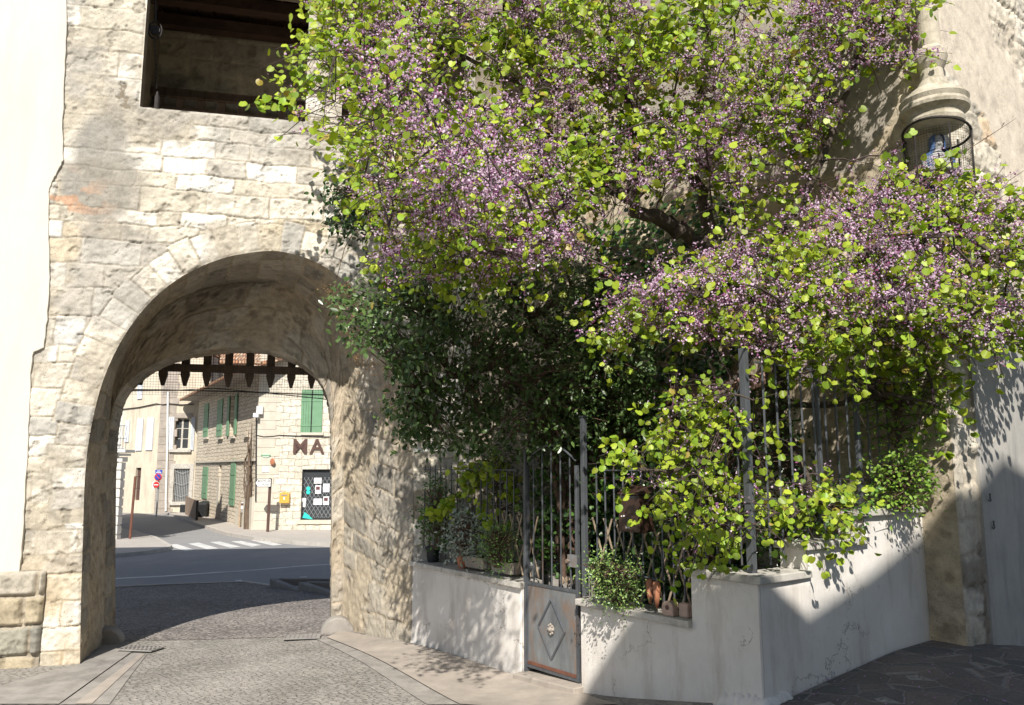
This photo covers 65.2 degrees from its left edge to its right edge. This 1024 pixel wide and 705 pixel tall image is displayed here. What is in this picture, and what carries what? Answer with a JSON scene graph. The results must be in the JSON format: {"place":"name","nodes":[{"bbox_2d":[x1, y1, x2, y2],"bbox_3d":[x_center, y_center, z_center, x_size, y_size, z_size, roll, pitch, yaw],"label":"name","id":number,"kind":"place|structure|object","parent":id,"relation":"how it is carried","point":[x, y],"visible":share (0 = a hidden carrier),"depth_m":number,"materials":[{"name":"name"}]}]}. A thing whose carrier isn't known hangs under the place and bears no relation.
{"place":"outdoors","nodes":[
{"label":"outdoors","id":0,"kind":"place"},
{"bbox_2d":[116,529,166,552],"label":"pavement","id":1,"kind":"structure","parent":0,"point":[136,542],"depth_m":24.83,"materials":[{"name":"beige concrete"}]},
{"bbox_2d":[129,476,140,538],"bbox_3d":[-12.976,5.372,27.488,0.265,2.217,0.090,0,-8,0],"label":"sign post","id":2,"kind":"object","parent":1,"relation":"on","point":[132,507],"visible":0.87,"depth_m":27.48,"materials":[{"name":"brown metal"}]},
{"bbox_2d":[115,528,171,557],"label":"kerb","id":3,"kind":"structure","parent":1,"relation":"on","point":[168,547],"depth_m":22.09,"materials":[{"name":"concrete"}]},
{"bbox_2d":[115,513,330,585],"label":"road","id":4,"kind":"structure","parent":0,"point":[169,529],"depth_m":19.99,"materials":[{"name":"grey asphalt"}]},
{"bbox_2d":[152,470,161,516],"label":"road sign","id":5,"kind":"object","parent":4,"relation":"on","point":[158,476],"visible":1,"depth_m":43.59,"materials":[{"name":"metal"}]},
{"bbox_2d":[180,504,184,512],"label":"black crate","id":6,"kind":"object","parent":4,"relation":"on","point":[182,508],"visible":0.27,"depth_m":45.49,"materials":[{"name":"plastic"}]},
{"bbox_2d":[115,581,329,589],"bbox_3d":[-5.036,4.282,14.417,4.339,0.240,1.202,-1,-8,4],"label":"road edge","id":7,"kind":"object","parent":4,"relation":"on","point":[258,583],"visible":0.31,"depth_m":14.59,"materials":[{"name":"stone"}]},
{"bbox_2d":[115,564,329,580],"bbox_3d":[-5.381,4.525,16.188,5.629,0.117,2.435,7,-11,-40],"label":"road line","id":8,"kind":"object","parent":4,"relation":"on","point":[218,572],"visible":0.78,"depth_m":16.47,"materials":[{"name":"paint"}]},
{"bbox_2d":[171,540,281,550],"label":"crosswalk","id":9,"kind":"structure","parent":4,"relation":"on","point":[184,548],"depth_m":25.71,"materials":[{"name":"paint"}]},
{"bbox_2d":[165,512,330,542],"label":"pavement","id":10,"kind":"structure","parent":0,"point":[313,535],"depth_m":31.80,"materials":[{"name":"beige concrete"}]},
{"bbox_2d":[185,496,198,519],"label":"bin screen","id":11,"kind":"object","parent":10,"relation":"on","point":[191,507],"visible":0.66,"depth_m":40.77,"materials":[{"name":"brown wood"}]},
{"bbox_2d":[198,501,209,516],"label":"wheelie bin","id":12,"kind":"object","parent":10,"relation":"on","point":[203,509],"visible":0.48,"depth_m":41.23,"materials":[{"name":"black plastic"}]},
{"bbox_2d":[180,358,283,529],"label":"village house","id":13,"kind":"structure","parent":10,"relation":"on","point":[226,422],"depth_m":38.65,"materials":[{"name":"stone"}]},
{"bbox_2d":[215,478,220,518],"bbox_3d":[-14.563,7.457,39.587,0.060,2.493,0.500,5,-9,-30],"label":"filled doorway","id":14,"kind":"structure","parent":13,"relation":"in","point":[218,479],"depth_m":39.51,"materials":[{"name":"stone"}]},
{"bbox_2d":[243,426,251,528],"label":"vine","id":15,"kind":"object","parent":13,"relation":"attached to","point":[247,495],"visible":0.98,"depth_m":33.34,"materials":[{"name":"brown plant"}]},
{"bbox_2d":[238,502,242,526],"bbox_3d":[-11.510,6.981,34.173,0.323,1.185,0.080,0,-8,0],"label":"info panel","id":16,"kind":"object","parent":10,"relation":"on","point":[240,511],"visible":0.53,"depth_m":34.16,"materials":[{"name":"white wood"}]},
{"bbox_2d":[185,519,329,546],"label":"kerb","id":17,"kind":"structure","parent":10,"relation":"on","point":[283,541],"depth_m":27.69,"materials":[{"name":"stone"}]},
{"bbox_2d":[255,478,271,531],"bbox_3d":[-9.896,6.115,31.762,0.651,2.210,0.182,0,-8,0],"label":"direction sign","id":18,"kind":"object","parent":10,"relation":"on","point":[263,483],"visible":0.99,"depth_m":31.80,"materials":[{"name":"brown metal"}]},
{"bbox_2d":[253,354,330,529],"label":"village house","id":19,"kind":"structure","parent":10,"relation":"on","point":[299,470],"depth_m":33.19,"materials":[{"name":"stone"}]},
{"bbox_2d":[255,418,256,500],"bbox_3d":[-10.580,4.317,33.063,0.191,3.608,0.056,0,-8,-2],"label":"corner pipe","id":20,"kind":"object","parent":19,"relation":"attached to","point":[256,462],"visible":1,"depth_m":33.01,"materials":[{"name":"black plastic"}]},
{"bbox_2d":[253,406,263,417],"bbox_3d":[-10.535,2.462,33.218,0.360,0.480,0.250,0,-8,0],"label":"wall box","id":21,"kind":"object","parent":19,"relation":"attached to","point":[259,409],"visible":1,"depth_m":33.20,"materials":[{"name":"white paint"}]},
{"bbox_2d":[262,467,268,471],"bbox_3d":[-10.172,4.829,33.035,0.284,0.229,0.021,0,-8,-2],"label":"plaque","id":22,"kind":"object","parent":19,"relation":"attached to","point":[265,469],"visible":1,"depth_m":33.02,"materials":[{"name":"white"}]},
{"bbox_2d":[261,453,270,456],"bbox_3d":[-10.191,4.260,33.112,0.421,0.170,0.026,0,-8,0],"label":"street plaque","id":23,"kind":"object","parent":19,"relation":"attached to","point":[265,455],"visible":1,"depth_m":33.10,"materials":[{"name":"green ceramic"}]},
{"bbox_2d":[279,492,289,502],"bbox_3d":[-9.315,5.944,32.812,0.399,0.452,0.250,0,-8,0],"label":"mailbox","id":24,"kind":"object","parent":19,"relation":"attached to","point":[284,497],"visible":1,"depth_m":32.70,"materials":[{"name":"yellow metal"}]},
{"bbox_2d":[257,435,329,436],"bbox_3d":[-8.762,3.474,33.278,3.746,0.101,0.033,0,-8,-2],"label":"wall cable","id":25,"kind":"object","parent":19,"relation":"attached to","point":[293,435],"depth_m":33.26,"materials":[{"name":"metal"}]},
{"bbox_2d":[301,469,330,519],"bbox_3d":[-7.649,5.877,33.127,2.075,2.059,0.072,0,-8,-2],"label":"shop window","id":26,"kind":"structure","parent":19,"relation":"in","point":[316,483],"depth_m":33.11,"materials":[{"name":"black glass"}]},
{"bbox_2d":[0,634,933,704],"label":"ground","id":27,"kind":"structure","parent":0,"point":[260,671],"depth_m":7.12,"materials":[{"name":"grey stone"}]},
{"bbox_2d":[0,569,45,668],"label":"stone wall","id":28,"kind":"structure","parent":27,"relation":"on","point":[22,594],"depth_m":7.71,"materials":[{"name":"stone"}]},
{"bbox_2d":[0,0,67,656],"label":"rendered building","id":29,"kind":"structure","parent":27,"relation":"on","point":[33,43],"depth_m":8.26,"materials":[{"name":"white paint"}]},
{"bbox_2d":[0,645,129,703],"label":"footway","id":30,"kind":"structure","parent":27,"relation":"on","point":[57,686],"depth_m":7.01,"materials":[{"name":"stone"}]},
{"bbox_2d":[61,653,146,703],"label":"gutter","id":31,"kind":"object","parent":27,"relation":"on","point":[108,695],"visible":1,"depth_m":6.92,"materials":[{"name":"stone"}]},
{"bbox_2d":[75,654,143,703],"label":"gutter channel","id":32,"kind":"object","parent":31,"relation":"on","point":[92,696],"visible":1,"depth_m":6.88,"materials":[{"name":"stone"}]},
{"bbox_2d":[116,408,134,538],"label":"corner house","id":33,"kind":"structure","parent":27,"relation":"on","point":[120,469],"depth_m":27.32,"materials":[{"name":"stone"}]},
{"bbox_2d":[117,645,165,652],"bbox_3d":[-3.928,3.139,8.480,0.400,0.031,0.256,-1,-8,10],"label":"drain grating","id":34,"kind":"object","parent":27,"relation":"on","point":[142,648],"visible":1,"depth_m":8.43,"materials":[{"name":"grey metal"}]},
{"bbox_2d":[119,355,220,513],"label":"village house","id":35,"kind":"structure","parent":27,"relation":"on","point":[163,438],"depth_m":47.23,"materials":[{"name":"paint"}]},
{"bbox_2d":[136,468,140,499],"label":"door","id":36,"kind":"structure","parent":35,"relation":"in","point":[139,469],"depth_m":47.33,"materials":[{"name":"brown metal"}]},
{"bbox_2d":[125,403,193,408],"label":"wall cable","id":37,"kind":"object","parent":35,"relation":"attached to","point":[159,404],"depth_m":47.37,"materials":[{"name":"metal"}]},
{"bbox_2d":[173,469,189,501],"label":"door","id":38,"kind":"structure","parent":35,"relation":"in","point":[181,486],"depth_m":46.86,"materials":[{"name":"grey paint"}]},
{"bbox_2d":[175,418,189,448],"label":"window","id":39,"kind":"structure","parent":35,"relation":"in","point":[182,425],"depth_m":47.34,"materials":[{"name":"wood"}]},
{"bbox_2d":[115,583,363,640],"bbox_3d":[-2.750,3.622,11.914,12.500,0.459,6.220,0,-8,0],"label":"cobbled apron","id":40,"kind":"object","parent":27,"relation":"on","point":[203,611],"visible":0.39,"depth_m":11.26,"materials":[{"name":"stone"}]},
{"bbox_2d":[102,626,125,643],"bbox_3d":[-4.564,3.184,9.004,0.388,0.194,0.240,2,-8,-13],"label":"wheel guard","id":41,"kind":"object","parent":40,"relation":"on","point":[112,634],"visible":0.56,"depth_m":8.91,"materials":[{"name":"stone"}]},
{"bbox_2d":[320,615,353,632],"bbox_3d":[-2.080,3.250,9.546,0.408,0.204,0.240,2,-8,-13],"label":"wheel guard","id":42,"kind":"object","parent":40,"relation":"on","point":[336,623],"visible":0.84,"depth_m":9.44,"materials":[{"name":"stone"}]},
{"bbox_2d":[218,353,260,376],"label":"background house","id":43,"kind":"structure","parent":27,"relation":"on","point":[237,357],"depth_m":50.10,"materials":[{"name":"stone"}]},
{"bbox_2d":[270,578,329,590],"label":"ramp kerb","id":44,"kind":"structure","parent":27,"relation":"on","point":[288,583],"depth_m":14.34,"materials":[{"name":"grey concrete"}]},
{"bbox_2d":[283,634,320,640],"bbox_3d":[-2.365,3.211,9.028,0.400,0.031,0.256,1,-8,-10],"label":"drain grating","id":45,"kind":"object","parent":27,"relation":"on","point":[302,637],"visible":1,"depth_m":8.98,"materials":[{"name":"grey metal"}]},
{"bbox_2d":[21,0,590,665],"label":"gate tower","id":46,"kind":"structure","parent":27,"relation":"on","point":[175,236],"depth_m":8.88,"materials":[{"name":"stone"}]},
{"bbox_2d":[148,0,162,108],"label":"pulley","id":47,"kind":"object","parent":46,"relation":"hanging from","point":[154,30],"visible":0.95,"depth_m":9.14,"materials":[{"name":"metal"}]},
{"bbox_2d":[132,388,326,399],"bbox_3d":[-3.655,0.516,10.130,2.724,0.129,0.054,2,-8,-13],"label":"cable","id":48,"kind":"object","parent":46,"relation":"attached to","point":[228,391],"visible":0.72,"depth_m":10.14,"materials":[{"name":"metal"}]},
{"bbox_2d":[139,85,366,388],"bbox_3d":[-3.532,-1.515,10.606,3.136,3.964,0.105,2,-8,-13],"label":"portcullis","id":49,"kind":"object","parent":46,"relation":"hanging from","point":[180,95],"visible":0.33,"depth_m":10.54,"materials":[{"name":"brown wood"}]},
{"bbox_2d":[132,353,323,397],"bbox_3d":[-3.658,0.206,10.234,2.702,0.709,0.006,2,-8,-13],"label":"bird netting","id":50,"kind":"object","parent":49,"relation":"attached to","point":[236,383],"visible":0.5,"depth_m":10.24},
{"bbox_2d":[298,581,329,594],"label":"ramp kerb","id":51,"kind":"structure","parent":27,"relation":"on","point":[321,587],"depth_m":13.59,"materials":[{"name":"grey concrete"}]},
{"bbox_2d":[317,638,457,703],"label":"side gutter","id":52,"kind":"object","parent":27,"relation":"on","point":[420,691],"visible":1,"depth_m":7.06,"materials":[{"name":"stone"}]},
{"bbox_2d":[522,450,528,671],"bbox_3d":[0.126,1.896,7.229,0.047,2.020,0.047,6,-10,-37],"label":"gate post","id":53,"kind":"object","parent":27,"relation":"on","point":[525,464],"visible":0.49,"depth_m":7.22,"materials":[{"name":"grey metal"}]},
{"bbox_2d":[526,444,581,682],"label":"garden gate","id":54,"kind":"structure","parent":53,"relation":"attached to","point":[553,630],"depth_m":6.87,"materials":[{"name":"metal"}]},
{"bbox_2d":[513,671,582,692],"bbox_3d":[0.407,2.952,6.806,0.400,0.406,0.806,6,-10,-37],"label":"doorstep","id":55,"kind":"object","parent":27,"relation":"on","point":[546,680],"visible":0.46,"depth_m":6.72,"materials":[{"name":"stone"}]},
{"bbox_2d":[575,505,929,704],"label":"garden wall","id":56,"kind":"structure","parent":27,"relation":"on","point":[792,626],"depth_m":5.74,"materials":[{"name":"paint"}]},
{"bbox_2d":[579,416,588,596],"bbox_3d":[0.604,1.271,6.689,0.054,1.482,0.054,6,-10,-37],"label":"gate post","id":57,"kind":"object","parent":56,"relation":"on","point":[583,474],"visible":1,"depth_m":6.68,"materials":[{"name":"grey metal"}]},
{"bbox_2d":[573,537,660,626],"bbox_3d":[0.864,1.770,6.173,0.798,0.686,0.608,0,-8,0],"label":"potted plant","id":58,"kind":"object","parent":56,"relation":"on","point":[610,576],"visible":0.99,"depth_m":6.11,"materials":[{"name":"green plant"}]},
{"bbox_2d":[592,517,697,608],"bbox_3d":[1.038,1.634,6.241,0.014,0.626,1.203,6,-10,-37],"label":"trellis","id":59,"kind":"object","parent":56,"relation":"on","point":[665,559],"visible":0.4,"depth_m":6.19,"materials":[{"name":"brown wood"}]},
{"bbox_2d":[662,600,677,616],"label":"ceramic house","id":60,"kind":"structure","parent":56,"relation":"on","point":[669,607],"depth_m":5.83,"materials":[{"name":"ceramic"}]},
{"bbox_2d":[591,348,756,603],"bbox_3d":[1.160,0.979,6.116,0.050,1.859,1.591,6,-10,-37],"label":"railing","id":61,"kind":"object","parent":56,"relation":"on","point":[751,550],"visible":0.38,"depth_m":5.60,"materials":[{"name":"grey metal"}]},
{"bbox_2d":[617,485,652,532],"bbox_3d":[0.950,1.202,6.164,0.167,0.346,0.232,6,-10,-37],"label":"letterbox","id":62,"kind":"object","parent":61,"relation":"attached to","point":[635,502],"visible":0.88,"depth_m":6.10,"materials":[{"name":"brown metal"}]},
{"bbox_2d":[619,514,638,530],"bbox_3d":[0.890,1.296,6.104,0.005,0.120,0.205,6,-10,-37],"label":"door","id":63,"kind":"structure","parent":62,"relation":"in","point":[622,520],"depth_m":6.12,"materials":[{"name":"brown wood"}]},
{"bbox_2d":[637,552,663,581],"bbox_3d":[1.047,1.614,6.073,0.018,0.226,0.269,6,-10,-37],"label":"pipe hook","id":64,"kind":"object","parent":61,"relation":"attached to","point":[662,565],"visible":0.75,"depth_m":5.98,"materials":[{"name":"grey paint"}]},
{"bbox_2d":[646,575,652,603],"bbox_3d":[1.038,1.786,6.046,0.058,0.208,0.096,0,-8,0],"label":"hanging pot","id":65,"kind":"object","parent":64,"relation":"hanging from","point":[649,585],"visible":0.94,"depth_m":6.01,"materials":[{"name":"ceramic"}]},
{"bbox_2d":[653,576,660,608],"bbox_3d":[1.081,1.795,5.989,0.058,0.231,0.095,0,-8,0],"label":"hanging pot","id":66,"kind":"object","parent":64,"relation":"hanging from","point":[656,588],"visible":1,"depth_m":5.95,"materials":[{"name":"ceramic"}]},
{"bbox_2d":[679,602,691,617],"bbox_3d":[1.258,1.864,5.789,0.065,0.100,0.085,6,-10,-37],"label":"clay block","id":67,"kind":"object","parent":56,"relation":"on","point":[685,609],"depth_m":5.76,"materials":[{"name":"brown ceramic"}]},
{"bbox_2d":[745,463,880,568],"bbox_3d":[2.259,1.286,6.021,1.073,0.902,0.906,0,-8,0],"label":"shrub","id":68,"kind":"object","parent":56,"relation":"on","point":[852,509],"visible":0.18,"depth_m":5.96,"materials":[{"name":"green plant"}]},
{"bbox_2d":[754,359,899,564],"bbox_3d":[2.784,0.865,6.384,2.668,1.434,0.035,6,-10,-37],"label":"railing","id":69,"kind":"object","parent":56,"relation":"on","point":[817,431],"visible":0.33,"depth_m":6.06,"materials":[{"name":"grey metal"}]},
{"bbox_2d":[820,362,947,464],"bbox_3d":[3.110,0.466,6.598,0.894,0.913,1.017,-7,-11,40],"label":"climbing plant","id":70,"kind":"object","parent":69,"relation":"attached to","point":[900,429],"visible":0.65,"depth_m":6.56,"materials":[{"name":"green plant"}]},
{"bbox_2d":[853,438,947,529],"bbox_3d":[3.055,1.030,6.252,0.780,0.712,0.595,2,-8,-12],"label":"climbing plant","id":71,"kind":"object","parent":69,"relation":"attached to","point":[900,476],"visible":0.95,"depth_m":6.22,"materials":[{"name":"green plant"}]},
{"bbox_2d":[502,0,1023,645],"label":"stone house","id":72,"kind":"structure","parent":27,"relation":"on","point":[974,568],"depth_m":7.27,"materials":[{"name":"stone"}]},
{"bbox_2d":[572,183,746,609],"bbox_3d":[1.020,0.815,9.294,0.758,4.894,3.800,6,-10,-37],"label":"ivy","id":73,"kind":"object","parent":72,"relation":"attached to","point":[678,360],"visible":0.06,"depth_m":8.84,"materials":[{"name":"green plant"}]},
{"bbox_2d":[620,372,765,410],"bbox_3d":[1.784,0.444,8.411,0.631,0.363,1.800,6,-10,-37],"label":"lean to roof","id":74,"kind":"object","parent":72,"relation":"attached to","point":[754,386],"visible":0.13,"depth_m":7.98,"materials":[{"name":"pink ceramic"}]},
{"bbox_2d":[898,0,980,285],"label":"corner niche","id":75,"kind":"object","parent":72,"relation":"attached to","point":[935,93],"visible":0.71,"depth_m":6.79,"materials":[{"name":"stone"}]},
{"bbox_2d":[901,115,978,240],"bbox_3d":[3.633,-1.425,6.787,0.541,1.036,0.541,0,-8,0],"label":"cage frame","id":76,"kind":"object","parent":75,"relation":"on","point":[951,147],"visible":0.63,"depth_m":6.67,"materials":[{"name":"metal"}]},
{"bbox_2d":[904,124,976,231],"bbox_3d":[3.632,-1.383,6.780,0.502,0.952,0.502,0,-8,0],"label":"wire mesh","id":77,"kind":"object","parent":75,"relation":"on","point":[959,144],"visible":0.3,"depth_m":6.64,"materials":[{"name":"metal"}]},
{"bbox_2d":[921,133,959,229],"bbox_3d":[3.631,-1.392,6.784,0.314,0.960,0.244,0,-8,0],"label":"statue","id":78,"kind":"object","parent":75,"relation":"on","point":[936,150],"visible":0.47,"depth_m":6.78,"materials":[{"name":"white stone"}]},
{"bbox_2d":[327,631,617,704],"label":"pavement","id":79,"kind":"structure","parent":0,"point":[458,679],"depth_m":7.04,"materials":[{"name":"stone"}]},
{"bbox_2d":[409,561,541,673],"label":"garden wall","id":80,"kind":"structure","parent":79,"relation":"on","point":[475,614],"depth_m":7.76,"materials":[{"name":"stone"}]},
{"bbox_2d":[425,546,440,561],"bbox_3d":[-0.850,2.174,8.623,0.178,0.160,0.178,0,-8,0],"label":"flower pot","id":81,"kind":"object","parent":80,"relation":"on","point":[431,557],"visible":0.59,"depth_m":8.56,"materials":[{"name":"black plastic"}]},
{"bbox_2d":[403,462,471,554],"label":"potted plant","id":82,"kind":"object","parent":80,"relation":"on","point":[437,538],"visible":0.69,"depth_m":8.36,"materials":[{"name":"green plant"}]},
{"bbox_2d":[457,554,467,568],"bbox_3d":[-0.498,2.122,8.117,0.147,0.130,0.147,0,-8,0],"label":"flower pot","id":83,"kind":"object","parent":80,"relation":"on","point":[462,563],"visible":0.37,"depth_m":8.07,"materials":[{"name":"ceramic"}]},
{"bbox_2d":[423,464,517,572],"bbox_3d":[-0.505,1.657,8.211,0.020,1.006,1.826,6,-10,-37],"label":"railing","id":84,"kind":"object","parent":80,"relation":"on","point":[500,469],"visible":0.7,"depth_m":7.91,"materials":[{"name":"grey metal"}]},
{"bbox_2d":[465,554,491,569],"bbox_3d":[-0.333,2.081,7.956,0.139,0.116,0.321,6,-10,-37],"label":"planter trough","id":85,"kind":"object","parent":80,"relation":"on","point":[470,564],"visible":0.63,"depth_m":7.88,"materials":[{"name":"concrete"}]},
{"bbox_2d":[433,502,490,571],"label":"potted plant","id":86,"kind":"object","parent":85,"relation":"in","point":[464,539],"visible":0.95,"depth_m":7.79,"materials":[{"name":"green plant"}]},
{"bbox_2d":[491,559,521,574],"bbox_3d":[-0.057,2.034,7.600,0.139,0.116,0.319,6,-10,-37],"label":"planter trough","id":87,"kind":"object","parent":80,"relation":"on","point":[508,570],"visible":0.67,"depth_m":7.49,"materials":[{"name":"concrete"}]},
{"bbox_2d":[468,504,530,579],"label":"potted plant","id":88,"kind":"object","parent":87,"relation":"in","point":[497,539],"visible":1,"depth_m":7.40,"materials":[{"name":"green plant"}]},
{"bbox_2d":[495,513,539,577],"bbox_3d":[0.036,1.805,7.535,0.014,0.555,0.686,6,-10,-37],"label":"trellis","id":89,"kind":"object","parent":80,"relation":"on","point":[516,547],"visible":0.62,"depth_m":7.49,"materials":[{"name":"brown wood"}]},
{"bbox_2d":[780,640,1023,704],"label":"paving","id":90,"kind":"structure","parent":0,"point":[989,667],"depth_m":5.45,"materials":[{"name":"grey stone"}]},
{"bbox_2d":[802,650,1012,703],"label":"fallen petals","id":91,"kind":"object","parent":90,"relation":"on","point":[918,686],"visible":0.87,"depth_m":5.32,"materials":[{"name":"purple plant"}]},
{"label":"soil","id":92,"kind":"structure","parent":0,"visible":0},
{"bbox_2d":[304,158,671,582],"bbox_3d":[-0.013,0.401,7.010,3.737,4.910,2.687,2,-8,-12],"label":"privet tree","id":93,"kind":"object","parent":92,"relation":"on","point":[410,362],"visible":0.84,"depth_m":7.16,"materials":[{"name":"green plant"}]},
{"bbox_2d":[463,442,536,542],"bbox_3d":[-0.128,1.411,8.125,0.797,1.044,0.973,0,-8,0],"label":"shrub","id":94,"kind":"object","parent":92,"relation":"on","point":[498,487],"visible":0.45,"depth_m":8.14,"materials":[{"name":"green plant"}]},
{"bbox_2d":[530,560,541,579],"bbox_3d":[0.207,2.129,7.769,0.178,0.200,0.178,0,-8,0],"label":"flower pot","id":95,"kind":"object","parent":92,"relation":"on","point":[538,563],"visible":0.42,"depth_m":7.71,"materials":[{"name":"white paint"}]},
{"bbox_2d":[559,577,581,584],"bbox_3d":[0.538,2.113,7.405,0.016,0.088,0.313,6,-10,-37],"label":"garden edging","id":96,"kind":"object","parent":92,"relation":"on","point":[567,580],"visible":0.59,"depth_m":7.42,"materials":[{"name":"beige stone"}]},
{"bbox_2d":[547,571,594,597],"bbox_3d":[0.566,2.579,7.729,0.440,0.863,0.400,0,-8,0],"label":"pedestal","id":97,"kind":"object","parent":92,"relation":"on","point":[557,583],"visible":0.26,"depth_m":7.58,"materials":[{"name":"stone"}]},
{"bbox_2d":[515,358,671,577],"bbox_3d":[0.858,1.068,7.941,1.695,2.282,1.677,0,-8,0],"label":"shrub","id":98,"kind":"object","parent":92,"relation":"on","point":[593,457],"visible":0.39,"depth_m":7.74,"materials":[{"name":"green plant"}]},
{"bbox_2d":[239,0,1023,604],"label":"judas tree","id":99,"kind":"object","parent":92,"relation":"on","point":[631,56],"visible":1,"depth_m":6.11,"materials":[{"name":"purple plant"}]},
{"bbox_2d":[621,374,818,579],"bbox_3d":[1.734,1.011,6.578,1.754,1.698,1.434,0,-8,0],"label":"shrub","id":100,"kind":"object","parent":92,"relation":"on","point":[757,441],"visible":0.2,"depth_m":6.47,"materials":[{"name":"green plant"}]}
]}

